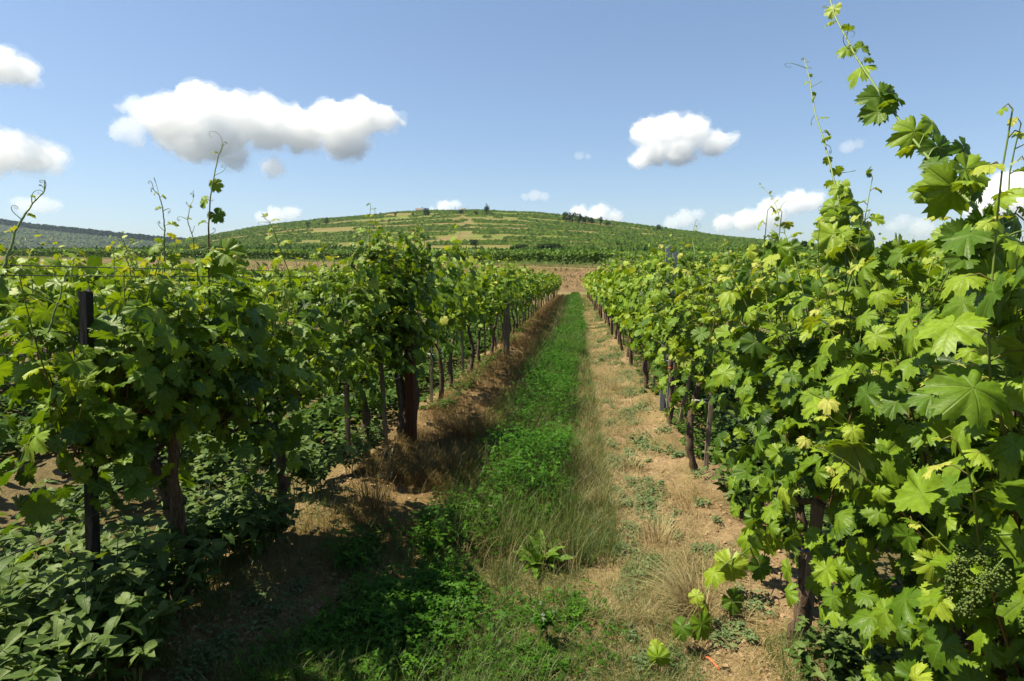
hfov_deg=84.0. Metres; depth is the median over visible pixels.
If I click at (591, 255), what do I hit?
grapevines
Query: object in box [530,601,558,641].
slender weed
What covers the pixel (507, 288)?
grapevine
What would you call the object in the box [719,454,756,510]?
broad leaved weed
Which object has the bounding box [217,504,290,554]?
broad leaved weed
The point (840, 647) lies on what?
broad leaved weed
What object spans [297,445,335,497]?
broad leaved weed
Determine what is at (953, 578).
cluster
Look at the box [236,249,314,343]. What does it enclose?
grapevine
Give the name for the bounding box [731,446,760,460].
broad leaved weed
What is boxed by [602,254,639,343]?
grapevine
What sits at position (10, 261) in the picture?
grapevines
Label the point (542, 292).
grapevine
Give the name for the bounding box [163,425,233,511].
broad leaved weed
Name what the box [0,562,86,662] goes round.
broad leaved weed
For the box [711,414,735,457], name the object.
broad leaved weed
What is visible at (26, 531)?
broad leaved weed
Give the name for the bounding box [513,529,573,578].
dock plant
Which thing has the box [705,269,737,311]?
grapevine
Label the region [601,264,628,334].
grapevine
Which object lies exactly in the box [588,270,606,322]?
grapevine
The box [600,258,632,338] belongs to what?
grapevine
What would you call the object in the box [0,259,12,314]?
grapevine
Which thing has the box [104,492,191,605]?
broad leaved weed
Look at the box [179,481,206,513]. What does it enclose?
broad leaved weed
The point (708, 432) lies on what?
wooden stake
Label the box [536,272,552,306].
grapevine
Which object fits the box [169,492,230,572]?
broad leaved weed
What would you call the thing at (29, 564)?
broad leaved weed
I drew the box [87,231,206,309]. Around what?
grapevine
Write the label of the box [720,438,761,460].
broad leaved weed
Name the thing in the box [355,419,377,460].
broad leaved weed
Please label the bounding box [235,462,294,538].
broad leaved weed
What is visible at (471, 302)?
grapevine
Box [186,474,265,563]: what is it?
broad leaved weed
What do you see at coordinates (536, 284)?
grapevine
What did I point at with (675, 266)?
steel post
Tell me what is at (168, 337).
grapevine
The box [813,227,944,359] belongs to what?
grapevine
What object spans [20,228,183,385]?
grapevine
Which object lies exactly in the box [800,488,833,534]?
broad leaved weed
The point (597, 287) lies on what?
grapevine
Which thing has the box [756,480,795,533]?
broad leaved weed
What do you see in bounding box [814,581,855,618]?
broad leaved weed
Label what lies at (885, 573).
slender weed
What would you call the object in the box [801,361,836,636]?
wooden stake
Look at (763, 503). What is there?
broad leaved weed
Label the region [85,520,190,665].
broad leaved weed
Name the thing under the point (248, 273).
grapevine
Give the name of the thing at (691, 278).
vine shoot
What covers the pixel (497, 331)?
wooden stake
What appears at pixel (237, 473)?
broad leaved weed
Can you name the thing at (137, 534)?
broad leaved weed
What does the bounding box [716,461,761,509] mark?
broad leaved weed
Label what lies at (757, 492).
broad leaved weed
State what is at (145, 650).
broad leaved weed
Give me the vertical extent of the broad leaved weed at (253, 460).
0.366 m
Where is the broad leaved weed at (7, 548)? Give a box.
[0,519,49,575]
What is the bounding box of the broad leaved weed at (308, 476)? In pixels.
[301,446,321,492]
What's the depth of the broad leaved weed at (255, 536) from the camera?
3.11 m
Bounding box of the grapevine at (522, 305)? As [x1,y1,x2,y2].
[505,269,527,334]
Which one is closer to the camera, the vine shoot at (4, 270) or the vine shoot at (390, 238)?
the vine shoot at (4, 270)
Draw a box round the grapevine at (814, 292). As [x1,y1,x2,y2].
[800,261,823,313]
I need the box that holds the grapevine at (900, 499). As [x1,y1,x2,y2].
[743,103,1023,680]
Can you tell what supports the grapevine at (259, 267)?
on the ground at (572, 280)
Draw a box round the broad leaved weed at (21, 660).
[0,619,66,679]
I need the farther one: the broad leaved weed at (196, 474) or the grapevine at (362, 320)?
the grapevine at (362, 320)
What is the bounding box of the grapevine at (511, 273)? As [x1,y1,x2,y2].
[476,256,525,349]
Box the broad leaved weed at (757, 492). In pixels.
[737,470,773,509]
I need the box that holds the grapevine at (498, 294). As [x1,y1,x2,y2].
[455,258,518,363]
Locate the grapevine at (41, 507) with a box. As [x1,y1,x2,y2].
[0,244,281,605]
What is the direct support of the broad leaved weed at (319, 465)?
on the ground at (572, 280)
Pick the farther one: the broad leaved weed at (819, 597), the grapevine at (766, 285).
the grapevine at (766, 285)
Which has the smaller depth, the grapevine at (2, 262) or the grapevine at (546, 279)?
the grapevine at (2, 262)
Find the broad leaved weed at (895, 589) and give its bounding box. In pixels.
[877,562,909,592]
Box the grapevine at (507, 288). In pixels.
[468,248,510,355]
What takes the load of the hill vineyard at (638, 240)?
on the ground at (572, 280)
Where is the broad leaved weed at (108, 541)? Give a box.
[100,488,204,554]
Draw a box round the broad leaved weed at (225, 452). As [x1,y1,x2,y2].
[212,419,248,472]
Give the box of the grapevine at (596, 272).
[592,270,601,318]
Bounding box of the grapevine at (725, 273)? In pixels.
[719,267,762,339]
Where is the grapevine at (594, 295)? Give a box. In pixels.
[583,270,599,314]
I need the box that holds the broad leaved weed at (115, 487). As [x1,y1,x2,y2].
[31,463,122,535]
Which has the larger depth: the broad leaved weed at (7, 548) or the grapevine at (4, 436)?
the broad leaved weed at (7, 548)
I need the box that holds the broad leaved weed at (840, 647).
[821,624,860,679]
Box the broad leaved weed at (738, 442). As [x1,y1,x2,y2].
[722,432,756,450]
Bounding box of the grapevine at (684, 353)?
[641,239,778,471]
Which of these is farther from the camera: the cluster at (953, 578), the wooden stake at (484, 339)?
the wooden stake at (484, 339)
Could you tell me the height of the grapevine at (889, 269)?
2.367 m
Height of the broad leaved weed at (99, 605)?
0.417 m
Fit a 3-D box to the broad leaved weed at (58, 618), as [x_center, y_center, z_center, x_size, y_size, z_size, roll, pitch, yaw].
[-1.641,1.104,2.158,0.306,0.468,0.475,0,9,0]
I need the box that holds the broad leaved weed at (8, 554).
[0,541,37,584]
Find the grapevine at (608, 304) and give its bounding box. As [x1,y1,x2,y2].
[604,252,645,350]
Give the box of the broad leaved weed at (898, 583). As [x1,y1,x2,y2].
[884,552,913,592]
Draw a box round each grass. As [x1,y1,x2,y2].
[116,293,886,680]
[127,294,562,680]
[162,303,829,680]
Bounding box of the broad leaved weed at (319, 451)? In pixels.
[301,440,343,472]
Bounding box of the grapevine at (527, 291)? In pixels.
[498,260,530,331]
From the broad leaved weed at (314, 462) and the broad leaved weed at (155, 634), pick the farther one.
the broad leaved weed at (314, 462)
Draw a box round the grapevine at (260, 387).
[115,240,368,539]
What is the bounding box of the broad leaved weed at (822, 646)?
[795,615,882,680]
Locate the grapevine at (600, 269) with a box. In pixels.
[595,268,609,320]
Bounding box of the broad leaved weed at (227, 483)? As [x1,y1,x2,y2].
[195,475,238,521]
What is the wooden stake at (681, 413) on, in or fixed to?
on the ground at (572, 280)
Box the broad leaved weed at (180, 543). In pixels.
[102,489,204,596]
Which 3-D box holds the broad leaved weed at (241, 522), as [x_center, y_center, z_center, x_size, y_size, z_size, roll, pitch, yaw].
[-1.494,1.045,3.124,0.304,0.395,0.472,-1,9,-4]
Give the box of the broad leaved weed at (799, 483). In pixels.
[798,479,806,497]
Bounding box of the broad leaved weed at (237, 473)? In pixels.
[158,469,254,566]
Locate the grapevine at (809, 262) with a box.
[763,247,826,338]
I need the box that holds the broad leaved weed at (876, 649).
[849,629,889,664]
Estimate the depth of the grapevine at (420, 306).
5.18 m
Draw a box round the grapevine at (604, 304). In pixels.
[597,271,614,330]
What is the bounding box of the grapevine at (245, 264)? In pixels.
[178,251,282,347]
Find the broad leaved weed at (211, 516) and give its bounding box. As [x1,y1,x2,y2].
[196,488,223,556]
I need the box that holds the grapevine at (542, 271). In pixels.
[529,268,545,311]
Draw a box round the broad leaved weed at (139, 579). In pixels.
[63,531,159,673]
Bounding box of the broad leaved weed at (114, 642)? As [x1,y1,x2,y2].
[36,613,131,680]
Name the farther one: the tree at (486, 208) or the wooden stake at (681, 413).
the tree at (486, 208)
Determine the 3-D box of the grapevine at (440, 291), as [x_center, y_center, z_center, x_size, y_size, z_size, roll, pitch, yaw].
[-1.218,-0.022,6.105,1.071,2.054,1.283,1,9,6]
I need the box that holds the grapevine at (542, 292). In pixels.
[538,274,551,308]
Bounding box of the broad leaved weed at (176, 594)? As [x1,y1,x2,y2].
[120,549,212,654]
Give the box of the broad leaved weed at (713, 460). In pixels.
[706,446,758,500]
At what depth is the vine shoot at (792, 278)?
2.88 m
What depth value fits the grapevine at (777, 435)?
2.39 m
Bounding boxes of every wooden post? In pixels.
[78,288,101,583]
[404,314,416,443]
[503,303,509,354]
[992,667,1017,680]
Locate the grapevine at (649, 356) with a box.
[633,239,723,423]
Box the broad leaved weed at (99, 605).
[18,581,108,680]
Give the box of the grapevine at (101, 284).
[28,247,139,315]
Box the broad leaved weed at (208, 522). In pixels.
[185,482,250,572]
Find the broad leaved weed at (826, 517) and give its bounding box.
[788,504,832,526]
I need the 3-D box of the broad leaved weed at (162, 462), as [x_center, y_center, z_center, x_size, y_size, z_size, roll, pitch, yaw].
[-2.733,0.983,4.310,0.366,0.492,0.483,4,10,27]
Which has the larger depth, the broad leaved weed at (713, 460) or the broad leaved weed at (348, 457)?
the broad leaved weed at (348, 457)
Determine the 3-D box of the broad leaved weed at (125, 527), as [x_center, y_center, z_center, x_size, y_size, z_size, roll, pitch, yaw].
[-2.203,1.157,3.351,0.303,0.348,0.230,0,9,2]
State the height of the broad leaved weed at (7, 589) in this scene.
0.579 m
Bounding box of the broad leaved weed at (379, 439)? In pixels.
[358,420,386,453]
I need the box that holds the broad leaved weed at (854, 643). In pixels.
[816,619,859,679]
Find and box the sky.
[0,0,1023,247]
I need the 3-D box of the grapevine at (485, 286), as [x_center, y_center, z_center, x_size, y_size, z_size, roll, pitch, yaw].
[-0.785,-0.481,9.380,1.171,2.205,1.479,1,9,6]
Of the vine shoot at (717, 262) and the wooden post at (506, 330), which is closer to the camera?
the vine shoot at (717, 262)
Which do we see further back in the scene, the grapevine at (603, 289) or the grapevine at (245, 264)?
the grapevine at (603, 289)
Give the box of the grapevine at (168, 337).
[3,233,277,603]
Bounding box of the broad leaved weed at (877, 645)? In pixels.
[873,638,941,674]
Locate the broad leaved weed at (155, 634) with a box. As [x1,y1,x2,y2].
[48,585,178,680]
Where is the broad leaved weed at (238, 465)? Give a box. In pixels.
[220,433,275,493]
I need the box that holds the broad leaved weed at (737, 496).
[710,465,756,517]
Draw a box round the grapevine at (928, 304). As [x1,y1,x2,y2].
[895,255,956,322]
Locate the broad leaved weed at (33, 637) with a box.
[0,616,49,680]
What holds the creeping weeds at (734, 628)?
on the ground at (572, 280)
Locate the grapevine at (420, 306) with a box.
[342,226,441,440]
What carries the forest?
on the ground at (572, 280)
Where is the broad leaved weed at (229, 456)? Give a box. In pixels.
[167,434,246,488]
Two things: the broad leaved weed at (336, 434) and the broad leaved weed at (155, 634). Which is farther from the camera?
the broad leaved weed at (336, 434)
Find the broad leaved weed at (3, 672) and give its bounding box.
[0,655,36,680]
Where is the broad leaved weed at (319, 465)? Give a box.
[312,443,328,486]
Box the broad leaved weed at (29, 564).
[0,540,51,624]
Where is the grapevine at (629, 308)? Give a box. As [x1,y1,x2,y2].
[618,252,677,388]
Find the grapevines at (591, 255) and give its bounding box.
[0,248,618,266]
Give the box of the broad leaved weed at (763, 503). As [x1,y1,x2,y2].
[755,487,805,515]
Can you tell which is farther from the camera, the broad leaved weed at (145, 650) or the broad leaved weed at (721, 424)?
the broad leaved weed at (721, 424)
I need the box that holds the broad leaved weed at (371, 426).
[357,413,379,434]
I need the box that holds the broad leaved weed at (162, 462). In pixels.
[111,455,167,500]
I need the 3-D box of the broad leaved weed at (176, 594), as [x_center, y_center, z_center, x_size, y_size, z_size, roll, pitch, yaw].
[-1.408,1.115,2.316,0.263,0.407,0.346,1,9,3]
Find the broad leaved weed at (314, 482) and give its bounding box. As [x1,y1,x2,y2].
[234,478,320,547]
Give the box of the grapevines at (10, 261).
[0,257,956,359]
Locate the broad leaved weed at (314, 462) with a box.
[303,449,330,486]
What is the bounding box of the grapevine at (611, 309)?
[606,255,644,356]
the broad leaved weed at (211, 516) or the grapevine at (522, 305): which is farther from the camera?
the grapevine at (522, 305)
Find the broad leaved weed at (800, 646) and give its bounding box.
[783,621,843,680]
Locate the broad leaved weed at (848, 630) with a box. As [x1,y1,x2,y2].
[839,626,880,645]
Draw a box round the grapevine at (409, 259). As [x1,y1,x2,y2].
[352,203,433,437]
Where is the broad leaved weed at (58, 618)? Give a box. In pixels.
[19,573,123,657]
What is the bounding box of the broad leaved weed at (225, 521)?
[151,479,239,592]
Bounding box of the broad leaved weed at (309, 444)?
[299,430,316,457]
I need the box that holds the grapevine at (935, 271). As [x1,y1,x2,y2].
[885,257,996,378]
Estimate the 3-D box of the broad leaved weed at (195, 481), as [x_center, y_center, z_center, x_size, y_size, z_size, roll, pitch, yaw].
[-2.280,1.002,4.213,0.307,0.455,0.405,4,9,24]
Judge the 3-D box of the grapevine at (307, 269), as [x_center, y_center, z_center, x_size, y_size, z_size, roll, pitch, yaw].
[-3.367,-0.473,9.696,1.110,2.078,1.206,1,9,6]
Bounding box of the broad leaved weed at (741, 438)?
[731,424,752,449]
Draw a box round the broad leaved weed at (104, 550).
[75,532,108,575]
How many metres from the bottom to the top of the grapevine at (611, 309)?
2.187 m
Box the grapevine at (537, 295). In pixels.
[523,269,546,318]
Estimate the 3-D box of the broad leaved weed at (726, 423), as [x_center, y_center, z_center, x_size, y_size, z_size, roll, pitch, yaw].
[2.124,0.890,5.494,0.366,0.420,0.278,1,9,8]
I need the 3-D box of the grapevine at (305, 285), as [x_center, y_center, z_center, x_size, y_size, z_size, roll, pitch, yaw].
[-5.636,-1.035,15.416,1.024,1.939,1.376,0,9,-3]
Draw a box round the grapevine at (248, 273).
[202,271,262,304]
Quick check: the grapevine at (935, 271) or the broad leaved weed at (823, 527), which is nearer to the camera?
the broad leaved weed at (823, 527)
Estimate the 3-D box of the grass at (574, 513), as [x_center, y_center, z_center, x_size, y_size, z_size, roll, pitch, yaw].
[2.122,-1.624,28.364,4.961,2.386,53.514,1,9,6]
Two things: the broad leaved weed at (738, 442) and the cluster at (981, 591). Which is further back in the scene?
the broad leaved weed at (738, 442)
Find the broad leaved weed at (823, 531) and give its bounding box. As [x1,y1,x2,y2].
[776,511,831,560]
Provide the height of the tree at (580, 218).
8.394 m
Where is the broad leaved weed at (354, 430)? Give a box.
[335,424,361,444]
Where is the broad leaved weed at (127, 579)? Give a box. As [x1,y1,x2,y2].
[91,560,151,637]
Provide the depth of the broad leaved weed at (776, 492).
3.69 m
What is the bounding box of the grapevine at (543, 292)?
[536,277,547,310]
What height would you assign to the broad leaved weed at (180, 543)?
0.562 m
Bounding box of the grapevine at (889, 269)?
[865,268,928,317]
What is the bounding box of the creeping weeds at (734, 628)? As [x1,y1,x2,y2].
[151,315,775,680]
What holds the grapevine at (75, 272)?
on the ground at (572, 280)
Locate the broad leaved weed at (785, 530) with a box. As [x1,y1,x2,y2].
[778,506,836,563]
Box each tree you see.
[422,207,429,213]
[484,203,489,213]
[562,212,567,221]
[567,212,576,221]
[575,214,582,222]
[587,217,594,222]
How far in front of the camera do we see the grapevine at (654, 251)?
6.78 m
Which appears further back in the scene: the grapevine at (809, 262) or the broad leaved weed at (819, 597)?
the grapevine at (809, 262)
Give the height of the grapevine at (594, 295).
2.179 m
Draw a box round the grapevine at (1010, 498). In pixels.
[976,304,1023,576]
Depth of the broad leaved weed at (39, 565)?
2.93 m
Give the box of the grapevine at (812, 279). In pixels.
[785,254,831,340]
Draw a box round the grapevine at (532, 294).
[512,268,533,326]
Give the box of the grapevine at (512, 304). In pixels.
[488,254,519,343]
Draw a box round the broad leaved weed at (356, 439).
[340,417,371,454]
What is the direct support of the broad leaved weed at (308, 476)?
on the ground at (572, 280)
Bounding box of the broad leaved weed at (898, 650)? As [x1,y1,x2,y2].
[830,634,911,672]
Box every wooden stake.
[344,385,350,461]
[378,353,387,445]
[430,346,432,402]
[461,327,463,372]
[483,321,485,354]
[496,315,498,343]
[652,341,657,387]
[673,359,676,391]
[677,360,695,423]
[703,350,717,468]
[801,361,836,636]
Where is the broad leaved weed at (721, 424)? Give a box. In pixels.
[711,400,730,450]
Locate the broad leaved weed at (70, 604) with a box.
[16,566,103,619]
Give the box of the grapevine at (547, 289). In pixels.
[540,273,553,307]
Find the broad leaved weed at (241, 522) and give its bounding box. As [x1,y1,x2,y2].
[206,497,267,552]
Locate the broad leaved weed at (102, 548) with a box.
[60,524,111,576]
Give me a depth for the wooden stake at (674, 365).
7.01 m
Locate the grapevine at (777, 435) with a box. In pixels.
[690,167,978,640]
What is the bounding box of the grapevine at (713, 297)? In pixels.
[704,269,751,324]
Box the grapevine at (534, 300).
[524,272,541,316]
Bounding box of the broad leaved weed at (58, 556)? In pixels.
[39,518,104,574]
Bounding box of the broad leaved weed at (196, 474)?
[191,466,258,548]
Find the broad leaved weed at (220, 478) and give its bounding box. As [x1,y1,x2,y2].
[213,472,269,508]
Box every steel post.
[659,245,670,410]
[666,251,677,407]
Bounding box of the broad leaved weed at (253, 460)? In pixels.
[232,443,261,473]
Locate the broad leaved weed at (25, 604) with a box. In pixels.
[0,531,49,655]
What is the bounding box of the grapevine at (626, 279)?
[608,263,670,375]
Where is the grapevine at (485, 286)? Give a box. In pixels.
[435,243,497,371]
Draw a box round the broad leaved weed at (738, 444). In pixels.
[733,429,754,447]
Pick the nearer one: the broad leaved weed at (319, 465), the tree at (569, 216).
the broad leaved weed at (319, 465)
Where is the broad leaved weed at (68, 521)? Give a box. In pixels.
[0,493,84,561]
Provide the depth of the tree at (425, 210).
518.35 m
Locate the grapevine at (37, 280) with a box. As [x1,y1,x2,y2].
[0,242,71,395]
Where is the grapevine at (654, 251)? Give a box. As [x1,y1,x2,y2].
[629,230,723,407]
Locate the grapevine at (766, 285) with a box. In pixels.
[753,265,805,345]
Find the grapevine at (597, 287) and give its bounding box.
[586,263,629,327]
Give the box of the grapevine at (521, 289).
[492,259,525,331]
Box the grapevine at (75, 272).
[0,253,91,388]
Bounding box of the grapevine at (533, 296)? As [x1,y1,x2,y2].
[520,266,539,318]
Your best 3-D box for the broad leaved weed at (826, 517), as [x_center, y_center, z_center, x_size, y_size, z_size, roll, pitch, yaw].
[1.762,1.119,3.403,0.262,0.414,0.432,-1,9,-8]
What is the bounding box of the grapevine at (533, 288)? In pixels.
[514,266,544,323]
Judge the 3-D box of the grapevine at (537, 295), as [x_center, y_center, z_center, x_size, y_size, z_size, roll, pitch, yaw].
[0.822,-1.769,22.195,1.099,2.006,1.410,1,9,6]
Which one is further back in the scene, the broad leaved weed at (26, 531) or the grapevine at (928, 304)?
the grapevine at (928, 304)
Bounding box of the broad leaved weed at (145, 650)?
[72,603,162,680]
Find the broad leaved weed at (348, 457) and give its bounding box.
[315,439,354,474]
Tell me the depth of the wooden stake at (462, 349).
9.37 m
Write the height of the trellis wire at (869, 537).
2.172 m
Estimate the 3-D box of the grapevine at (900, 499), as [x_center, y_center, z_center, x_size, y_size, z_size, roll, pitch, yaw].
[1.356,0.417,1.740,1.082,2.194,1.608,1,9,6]
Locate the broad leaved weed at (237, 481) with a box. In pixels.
[226,468,251,508]
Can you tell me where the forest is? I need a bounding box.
[0,218,186,242]
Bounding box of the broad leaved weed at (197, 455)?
[187,434,215,495]
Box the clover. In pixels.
[232,292,627,680]
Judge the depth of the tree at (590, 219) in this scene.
491.62 m
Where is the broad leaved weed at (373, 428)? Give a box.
[370,420,389,441]
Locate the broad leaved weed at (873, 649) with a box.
[858,641,903,665]
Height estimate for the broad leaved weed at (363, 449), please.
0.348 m
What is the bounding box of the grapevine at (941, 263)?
[937,261,976,352]
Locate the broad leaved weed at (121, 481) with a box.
[103,472,124,512]
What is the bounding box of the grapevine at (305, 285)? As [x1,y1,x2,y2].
[292,271,321,314]
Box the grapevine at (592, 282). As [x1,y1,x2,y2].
[586,270,599,312]
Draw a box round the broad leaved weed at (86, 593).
[0,550,126,680]
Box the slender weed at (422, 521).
[415,491,438,550]
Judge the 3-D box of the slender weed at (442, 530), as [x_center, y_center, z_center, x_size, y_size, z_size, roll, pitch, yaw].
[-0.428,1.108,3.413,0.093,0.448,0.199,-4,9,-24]
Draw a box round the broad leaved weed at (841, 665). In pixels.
[814,630,889,680]
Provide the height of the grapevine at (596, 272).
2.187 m
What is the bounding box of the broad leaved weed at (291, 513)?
[247,482,304,547]
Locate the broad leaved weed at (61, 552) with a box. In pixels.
[55,550,74,603]
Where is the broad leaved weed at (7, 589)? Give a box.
[0,559,31,662]
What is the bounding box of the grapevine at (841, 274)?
[821,268,895,357]
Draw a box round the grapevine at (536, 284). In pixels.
[514,262,540,320]
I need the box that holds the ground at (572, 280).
[0,212,1006,680]
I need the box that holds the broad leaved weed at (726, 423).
[713,408,749,443]
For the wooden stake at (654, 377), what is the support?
on the ground at (572, 280)
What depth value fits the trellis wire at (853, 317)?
2.08 m
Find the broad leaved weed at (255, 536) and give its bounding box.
[237,467,298,561]
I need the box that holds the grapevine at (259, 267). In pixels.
[236,255,287,299]
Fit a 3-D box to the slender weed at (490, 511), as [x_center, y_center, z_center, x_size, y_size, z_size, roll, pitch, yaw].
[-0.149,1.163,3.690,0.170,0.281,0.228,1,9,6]
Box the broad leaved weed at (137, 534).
[100,518,151,574]
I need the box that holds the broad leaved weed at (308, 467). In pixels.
[273,443,354,492]
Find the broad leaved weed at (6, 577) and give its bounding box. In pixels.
[3,566,36,600]
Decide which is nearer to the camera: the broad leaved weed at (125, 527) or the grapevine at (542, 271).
the broad leaved weed at (125, 527)
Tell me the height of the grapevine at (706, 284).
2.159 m
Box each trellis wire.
[0,264,351,271]
[0,275,504,277]
[0,310,510,560]
[667,357,1023,672]
[672,290,1023,340]
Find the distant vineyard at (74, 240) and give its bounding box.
[0,224,168,248]
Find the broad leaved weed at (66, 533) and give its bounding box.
[44,520,84,563]
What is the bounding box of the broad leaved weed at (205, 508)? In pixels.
[115,501,217,595]
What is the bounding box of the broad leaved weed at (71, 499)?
[59,463,117,521]
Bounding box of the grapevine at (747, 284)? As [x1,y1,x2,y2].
[740,256,776,334]
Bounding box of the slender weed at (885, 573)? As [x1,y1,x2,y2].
[849,548,889,629]
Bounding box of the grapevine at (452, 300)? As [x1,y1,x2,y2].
[403,218,476,401]
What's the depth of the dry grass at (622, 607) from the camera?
3.33 m
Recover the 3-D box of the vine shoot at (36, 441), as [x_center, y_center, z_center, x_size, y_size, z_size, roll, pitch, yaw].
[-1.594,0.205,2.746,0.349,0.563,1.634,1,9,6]
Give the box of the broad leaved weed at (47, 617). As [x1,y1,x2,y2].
[7,571,59,647]
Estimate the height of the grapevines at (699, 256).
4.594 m
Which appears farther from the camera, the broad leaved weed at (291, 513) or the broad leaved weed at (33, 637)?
the broad leaved weed at (291, 513)
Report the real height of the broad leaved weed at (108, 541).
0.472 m
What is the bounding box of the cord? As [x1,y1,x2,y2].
[696,655,719,669]
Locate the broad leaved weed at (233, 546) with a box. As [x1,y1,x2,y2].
[185,488,260,561]
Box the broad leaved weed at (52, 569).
[0,512,84,611]
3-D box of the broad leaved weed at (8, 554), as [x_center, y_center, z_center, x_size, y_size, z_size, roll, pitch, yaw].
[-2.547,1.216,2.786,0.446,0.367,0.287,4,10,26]
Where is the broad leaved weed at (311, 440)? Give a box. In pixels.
[250,431,320,499]
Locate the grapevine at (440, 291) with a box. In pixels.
[359,243,453,414]
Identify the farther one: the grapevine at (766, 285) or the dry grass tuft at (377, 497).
the grapevine at (766, 285)
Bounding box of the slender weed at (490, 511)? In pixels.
[475,495,499,527]
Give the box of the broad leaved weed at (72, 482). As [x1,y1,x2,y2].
[67,466,112,503]
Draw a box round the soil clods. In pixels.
[163,379,838,680]
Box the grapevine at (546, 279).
[531,269,548,310]
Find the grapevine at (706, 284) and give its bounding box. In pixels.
[699,261,723,325]
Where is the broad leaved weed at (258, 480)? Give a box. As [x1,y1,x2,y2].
[256,451,291,501]
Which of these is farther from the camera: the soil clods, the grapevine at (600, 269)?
the grapevine at (600, 269)
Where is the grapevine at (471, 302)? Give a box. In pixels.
[423,249,483,387]
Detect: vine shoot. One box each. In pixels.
[0,180,45,308]
[0,337,213,485]
[27,253,79,334]
[112,237,146,305]
[148,178,187,306]
[177,191,212,280]
[198,131,246,343]
[258,212,305,330]
[314,236,346,306]
[350,220,373,293]
[377,213,393,265]
[644,525,783,674]
[686,220,703,284]
[697,240,727,287]
[759,183,814,307]
[785,57,874,268]
[822,0,1023,336]
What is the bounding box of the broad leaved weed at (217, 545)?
[167,539,228,600]
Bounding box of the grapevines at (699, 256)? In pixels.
[614,250,949,274]
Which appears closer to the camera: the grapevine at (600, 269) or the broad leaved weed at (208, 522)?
the broad leaved weed at (208, 522)
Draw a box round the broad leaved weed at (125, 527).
[111,513,155,540]
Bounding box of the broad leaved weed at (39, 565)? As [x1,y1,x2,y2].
[3,532,61,585]
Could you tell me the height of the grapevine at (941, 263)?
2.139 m
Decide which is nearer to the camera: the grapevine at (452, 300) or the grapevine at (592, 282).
the grapevine at (452, 300)
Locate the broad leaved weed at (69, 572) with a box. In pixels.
[31,568,75,622]
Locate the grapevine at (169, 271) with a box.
[138,244,194,301]
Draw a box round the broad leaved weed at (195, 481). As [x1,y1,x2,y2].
[187,449,225,500]
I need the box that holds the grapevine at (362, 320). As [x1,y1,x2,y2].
[277,234,418,459]
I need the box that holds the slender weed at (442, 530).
[432,486,449,560]
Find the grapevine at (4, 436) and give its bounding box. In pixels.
[0,394,9,445]
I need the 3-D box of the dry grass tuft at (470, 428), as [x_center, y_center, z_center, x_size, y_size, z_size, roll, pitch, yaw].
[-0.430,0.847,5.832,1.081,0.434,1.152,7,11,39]
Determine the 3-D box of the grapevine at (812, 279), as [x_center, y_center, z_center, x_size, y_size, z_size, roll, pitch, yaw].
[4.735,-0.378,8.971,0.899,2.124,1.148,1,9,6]
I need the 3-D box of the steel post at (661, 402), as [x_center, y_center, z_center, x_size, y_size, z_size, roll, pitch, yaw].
[1.825,-0.083,6.783,0.063,2.080,0.046,1,9,6]
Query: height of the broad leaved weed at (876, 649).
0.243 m
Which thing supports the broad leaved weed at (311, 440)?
on the ground at (572, 280)
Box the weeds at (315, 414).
[0,304,1023,527]
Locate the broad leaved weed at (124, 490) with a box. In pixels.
[103,482,133,504]
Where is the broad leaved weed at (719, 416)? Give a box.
[706,403,728,426]
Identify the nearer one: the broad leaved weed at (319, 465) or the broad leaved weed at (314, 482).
the broad leaved weed at (314, 482)
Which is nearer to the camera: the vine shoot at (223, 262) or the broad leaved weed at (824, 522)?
the vine shoot at (223, 262)
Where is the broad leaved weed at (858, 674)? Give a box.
[810,642,881,680]
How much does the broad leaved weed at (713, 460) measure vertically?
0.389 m
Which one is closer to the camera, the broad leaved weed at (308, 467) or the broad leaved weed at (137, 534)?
the broad leaved weed at (137, 534)
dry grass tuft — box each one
[332,461,408,518]
[403,437,490,491]
[421,400,508,448]
[599,376,637,393]
[609,445,654,474]
[620,537,747,630]
[624,508,681,549]
[657,483,742,525]
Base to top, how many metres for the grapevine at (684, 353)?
1.996 m
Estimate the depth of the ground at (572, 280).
4.10 m
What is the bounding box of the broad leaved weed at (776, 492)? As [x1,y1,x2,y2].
[771,477,828,526]
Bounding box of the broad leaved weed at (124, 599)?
[3,563,142,680]
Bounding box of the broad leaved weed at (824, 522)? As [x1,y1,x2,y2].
[822,505,839,535]
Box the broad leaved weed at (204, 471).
[189,443,262,495]
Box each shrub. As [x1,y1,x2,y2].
[469,239,478,244]
[514,244,527,248]
[534,243,561,248]
[800,240,814,246]
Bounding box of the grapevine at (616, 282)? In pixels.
[606,252,651,364]
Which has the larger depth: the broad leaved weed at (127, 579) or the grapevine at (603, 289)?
the grapevine at (603, 289)
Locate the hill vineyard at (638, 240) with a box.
[35,209,880,249]
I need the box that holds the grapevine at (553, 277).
[538,269,554,303]
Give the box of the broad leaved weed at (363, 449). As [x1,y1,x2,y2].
[326,433,372,475]
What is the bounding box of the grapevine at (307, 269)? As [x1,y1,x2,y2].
[273,251,337,355]
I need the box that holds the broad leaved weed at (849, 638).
[838,616,908,656]
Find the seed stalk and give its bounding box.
[352,443,394,512]
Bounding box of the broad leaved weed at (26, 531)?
[9,515,55,566]
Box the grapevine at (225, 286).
[169,268,236,312]
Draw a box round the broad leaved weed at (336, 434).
[303,415,344,457]
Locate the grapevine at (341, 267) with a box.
[307,256,353,321]
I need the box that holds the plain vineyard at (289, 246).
[0,242,916,260]

